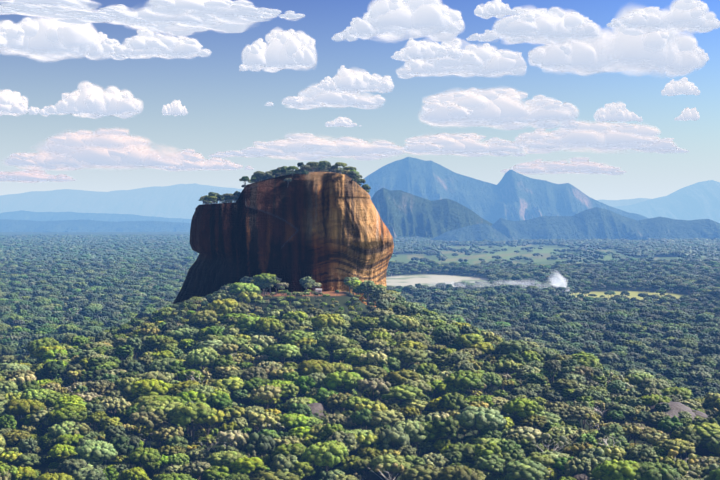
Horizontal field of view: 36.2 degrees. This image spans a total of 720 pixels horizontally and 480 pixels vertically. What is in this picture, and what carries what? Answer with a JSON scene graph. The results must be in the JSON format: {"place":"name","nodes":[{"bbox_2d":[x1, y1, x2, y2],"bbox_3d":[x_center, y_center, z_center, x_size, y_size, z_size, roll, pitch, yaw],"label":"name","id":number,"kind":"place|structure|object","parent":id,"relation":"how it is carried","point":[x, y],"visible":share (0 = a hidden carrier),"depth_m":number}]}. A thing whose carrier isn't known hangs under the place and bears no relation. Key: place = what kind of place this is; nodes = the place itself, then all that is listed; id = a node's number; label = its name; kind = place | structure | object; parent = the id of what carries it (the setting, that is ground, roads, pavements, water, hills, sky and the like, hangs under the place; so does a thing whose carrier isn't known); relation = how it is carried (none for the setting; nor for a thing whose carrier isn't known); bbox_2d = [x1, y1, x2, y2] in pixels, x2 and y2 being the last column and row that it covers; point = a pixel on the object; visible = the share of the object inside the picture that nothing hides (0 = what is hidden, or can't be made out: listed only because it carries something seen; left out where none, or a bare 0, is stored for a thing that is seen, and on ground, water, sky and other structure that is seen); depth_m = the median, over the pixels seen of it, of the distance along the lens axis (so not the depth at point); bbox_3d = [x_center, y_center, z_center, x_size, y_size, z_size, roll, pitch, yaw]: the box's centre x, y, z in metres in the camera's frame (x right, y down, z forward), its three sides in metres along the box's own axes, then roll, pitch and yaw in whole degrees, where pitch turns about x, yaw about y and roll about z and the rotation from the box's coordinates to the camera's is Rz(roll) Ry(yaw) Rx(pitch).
{"place":"outdoors","nodes":[
{"label":"outdoors","id":0,"kind":"place"},
{"bbox_2d":[0,89,44,115],"bbox_3d":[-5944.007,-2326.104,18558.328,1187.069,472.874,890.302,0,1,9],"label":"cloud","id":1,"kind":"structure","parent":0,"point":[14,103],"depth_m":18361.04},
{"bbox_2d":[0,168,75,182],"bbox_3d":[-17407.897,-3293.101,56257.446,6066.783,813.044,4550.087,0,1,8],"label":"cloud","id":2,"kind":"structure","parent":0,"point":[31,176],"depth_m":55243.32},
{"bbox_2d":[0,16,119,63],"bbox_3d":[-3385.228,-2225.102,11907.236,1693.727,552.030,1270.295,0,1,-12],"label":"cloud","id":3,"kind":"structure","parent":0,"point":[43,39],"depth_m":11540.96},
{"bbox_2d":[0,0,144,24],"bbox_3d":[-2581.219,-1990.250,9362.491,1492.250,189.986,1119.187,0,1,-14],"label":"cloud","id":4,"kind":"structure","parent":0,"point":[75,12],"depth_m":9310.05},
{"bbox_2d":[43,80,143,118],"bbox_3d":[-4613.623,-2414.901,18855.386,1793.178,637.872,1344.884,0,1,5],"label":"cloud","id":5,"kind":"structure","parent":0,"point":[87,99],"depth_m":18574.69},
{"bbox_2d":[0,219,190,231],"bbox_3d":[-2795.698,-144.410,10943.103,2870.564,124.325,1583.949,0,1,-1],"label":"hills","id":6,"kind":"structure","parent":0,"point":[79,225],"depth_m":10667.94},
{"bbox_2d":[0,210,191,222],"bbox_3d":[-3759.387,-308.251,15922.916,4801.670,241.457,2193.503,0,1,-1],"label":"hills","id":7,"kind":"structure","parent":0,"point":[34,216],"depth_m":15754.78},
{"bbox_2d":[2,128,204,170],"bbox_3d":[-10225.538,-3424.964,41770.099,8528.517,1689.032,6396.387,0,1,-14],"label":"cloud","id":8,"kind":"structure","parent":0,"point":[110,148],"depth_m":39731.41},
{"bbox_2d":[0,183,242,218],"bbox_3d":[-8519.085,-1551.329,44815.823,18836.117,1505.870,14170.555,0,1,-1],"label":"mountain","id":9,"kind":"structure","parent":0,"point":[178,201],"depth_m":42597.77},
{"bbox_2d":[110,29,211,59],"bbox_3d":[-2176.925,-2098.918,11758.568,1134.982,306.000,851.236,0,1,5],"label":"cloud","id":10,"kind":"structure","parent":0,"point":[145,44],"depth_m":11609.85},
{"bbox_2d":[162,100,187,115],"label":"cloud","id":11,"kind":"structure","parent":0,"point":[175,108],"depth_m":18519.32},
{"bbox_2d":[92,0,304,35],"bbox_3d":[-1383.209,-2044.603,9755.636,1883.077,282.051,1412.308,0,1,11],"label":"cloud","id":12,"kind":"structure","parent":0,"point":[180,17],"depth_m":9630.06},
{"bbox_2d":[160,153,253,171],"bbox_3d":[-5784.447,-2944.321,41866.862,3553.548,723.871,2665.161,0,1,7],"label":"cloud","id":13,"kind":"structure","parent":0,"point":[213,163],"depth_m":41354.32},
{"bbox_2d":[239,28,316,71],"bbox_3d":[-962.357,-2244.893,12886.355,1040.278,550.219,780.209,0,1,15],"label":"cloud","id":14,"kind":"structure","parent":0,"point":[287,49],"depth_m":12632.46},
{"bbox_2d":[208,132,405,160],"bbox_3d":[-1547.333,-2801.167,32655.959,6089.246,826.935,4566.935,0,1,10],"label":"cloud","id":15,"kind":"structure","parent":0,"point":[304,147],"depth_m":31827.73},
{"bbox_2d":[315,288,321,292],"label":"hut","id":16,"kind":"object","parent":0,"point":[318,290],"visible":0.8,"depth_m":925.35},
{"bbox_2d":[265,82,384,109],"bbox_3d":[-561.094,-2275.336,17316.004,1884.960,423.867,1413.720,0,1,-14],"label":"cloud","id":17,"kind":"structure","parent":0,"point":[313,96],"depth_m":16922.11},
{"bbox_2d":[325,117,360,126],"bbox_3d":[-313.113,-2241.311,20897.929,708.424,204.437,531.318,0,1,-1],"label":"cloud","id":18,"kind":"structure","parent":0,"point":[342,122],"depth_m":20706.45},
{"bbox_2d":[316,65,393,94],"bbox_3d":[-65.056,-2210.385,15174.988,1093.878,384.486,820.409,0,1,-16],"label":"cloud","id":19,"kind":"structure","parent":0,"point":[347,81],"depth_m":14979.36},
{"bbox_2d":[0,222,719,479],"bbox_3d":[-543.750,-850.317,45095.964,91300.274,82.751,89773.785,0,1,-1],"label":"ground","id":20,"kind":"structure","parent":0,"point":[343,297],"depth_m":1950.20},
{"bbox_2d":[172,172,393,309],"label":"rock formation","id":21,"kind":"object","parent":20,"relation":"on","point":[338,237],"visible":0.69,"depth_m":946.57},
{"bbox_2d":[245,185,298,248],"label":"stairway","id":22,"kind":"object","parent":21,"relation":"on","point":[273,215],"visible":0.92,"depth_m":944.27},
{"bbox_2d":[285,402,335,431],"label":"boulder","id":23,"kind":"object","parent":20,"relation":"on","point":[315,407],"visible":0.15,"depth_m":560.28},
{"bbox_2d":[361,471,395,479],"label":"boulder","id":24,"kind":"object","parent":20,"relation":"on","point":[368,475],"visible":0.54,"depth_m":474.64},
{"bbox_2d":[557,473,588,479],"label":"boulder","id":25,"kind":"object","parent":20,"relation":"on","point":[581,476],"visible":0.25,"depth_m":479.79},
{"bbox_2d":[596,433,625,452],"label":"dead tree","id":26,"kind":"object","parent":20,"relation":"on","point":[605,443],"visible":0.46,"depth_m":495.79},
{"bbox_2d":[636,401,695,432],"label":"boulder","id":27,"kind":"object","parent":20,"relation":"on","point":[676,407],"visible":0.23,"depth_m":584.05},
{"bbox_2d":[678,444,719,458],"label":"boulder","id":28,"kind":"object","parent":20,"relation":"on","point":[700,451],"visible":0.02,"depth_m":527.10},
{"bbox_2d":[691,409,707,417],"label":"boulder","id":29,"kind":"object","parent":20,"relation":"on","point":[701,414],"visible":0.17,"depth_m":591.85},
{"bbox_2d":[0,0,719,199],"label":"sky","id":30,"kind":"structure","parent":0,"point":[224,103]},
{"bbox_2d":[332,0,463,43],"bbox_3d":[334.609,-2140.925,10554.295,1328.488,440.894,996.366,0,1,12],"label":"cloud","id":31,"kind":"structure","parent":0,"point":[394,20],"depth_m":10232.00},
{"bbox_2d":[391,39,464,62],"bbox_3d":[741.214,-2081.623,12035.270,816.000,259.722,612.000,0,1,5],"label":"cloud","id":32,"kind":"structure","parent":0,"point":[425,51],"depth_m":11858.94},
{"bbox_2d":[371,188,492,237],"bbox_3d":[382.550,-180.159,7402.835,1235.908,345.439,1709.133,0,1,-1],"label":"mountain","id":33,"kind":"structure","parent":0,"point":[403,213],"depth_m":7203.20},
{"bbox_2d":[396,38,526,78],"bbox_3d":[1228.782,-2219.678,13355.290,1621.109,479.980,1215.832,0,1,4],"label":"cloud","id":34,"kind":"structure","parent":0,"point":[487,60],"depth_m":13174.63},
{"bbox_2d":[402,132,525,156],"bbox_3d":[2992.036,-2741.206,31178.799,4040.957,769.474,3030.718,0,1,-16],"label":"cloud","id":35,"kind":"structure","parent":0,"point":[464,145],"depth_m":30210.28},
{"bbox_2d":[430,223,512,244],"bbox_3d":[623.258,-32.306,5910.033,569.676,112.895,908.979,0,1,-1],"label":"hill","id":36,"kind":"structure","parent":0,"point":[479,232],"depth_m":5830.14},
{"bbox_2d":[474,0,520,18],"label":"cloud","id":37,"kind":"structure","parent":0,"point":[495,8],"depth_m":9292.52},
{"bbox_2d":[426,271,569,293],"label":"smoke","id":38,"kind":"object","parent":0,"point":[554,282],"visible":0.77,"depth_m":2044.72},
{"bbox_2d":[418,88,579,129],"bbox_3d":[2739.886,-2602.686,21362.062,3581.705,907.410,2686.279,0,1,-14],"label":"cloud","id":39,"kind":"structure","parent":0,"point":[504,109],"depth_m":20496.92},
{"bbox_2d":[359,157,649,223],"bbox_3d":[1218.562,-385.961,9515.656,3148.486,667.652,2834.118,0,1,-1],"label":"mountain","id":40,"kind":"structure","parent":0,"point":[511,195],"depth_m":9253.27},
{"bbox_2d":[466,5,602,45],"bbox_3d":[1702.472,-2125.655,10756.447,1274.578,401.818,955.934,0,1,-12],"label":"cloud","id":41,"kind":"structure","parent":0,"point":[557,26],"depth_m":10526.96},
{"bbox_2d":[500,157,624,174],"bbox_3d":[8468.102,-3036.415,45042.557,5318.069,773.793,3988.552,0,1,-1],"label":"cloud","id":42,"kind":"structure","parent":0,"point":[584,165],"depth_m":44447.61},
{"bbox_2d":[512,119,688,153],"bbox_3d":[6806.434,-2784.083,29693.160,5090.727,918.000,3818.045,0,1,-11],"label":"cloud","id":43,"kind":"structure","parent":0,"point":[603,136],"depth_m":28377.22},
{"bbox_2d":[491,207,719,239],"bbox_3d":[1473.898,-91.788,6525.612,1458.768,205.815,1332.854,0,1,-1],"label":"hills","id":44,"kind":"structure","parent":0,"point":[596,223],"depth_m":6385.75},
{"bbox_2d":[512,4,708,78],"bbox_3d":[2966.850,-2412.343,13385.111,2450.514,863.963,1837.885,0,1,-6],"label":"cloud","id":45,"kind":"structure","parent":0,"point":[622,49],"depth_m":13032.70},
{"bbox_2d":[594,101,642,121],"bbox_3d":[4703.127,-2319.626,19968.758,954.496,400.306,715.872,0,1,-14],"label":"cloud","id":46,"kind":"structure","parent":0,"point":[616,112],"depth_m":19757.44},
{"bbox_2d":[597,198,649,206],"bbox_3d":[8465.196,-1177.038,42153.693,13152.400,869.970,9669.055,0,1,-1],"label":"mountain","id":47,"kind":"structure","parent":0,"point":[623,202],"depth_m":41824.23},
{"bbox_2d":[606,0,719,33],"bbox_3d":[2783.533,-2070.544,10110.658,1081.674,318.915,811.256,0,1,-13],"label":"cloud","id":48,"kind":"structure","parent":0,"point":[690,16],"depth_m":9960.34},
{"bbox_2d":[614,180,719,221],"bbox_3d":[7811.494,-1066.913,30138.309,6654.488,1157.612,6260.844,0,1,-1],"label":"mountain","id":49,"kind":"structure","parent":0,"point":[698,200],"depth_m":29234.90},
{"bbox_2d":[661,77,699,95],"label":"cloud","id":50,"kind":"structure","parent":0,"point":[683,85],"depth_m":15374.37},
{"bbox_2d":[674,107,699,120],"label":"cloud","id":51,"kind":"structure","parent":0,"point":[686,114],"depth_m":19383.11}
]}

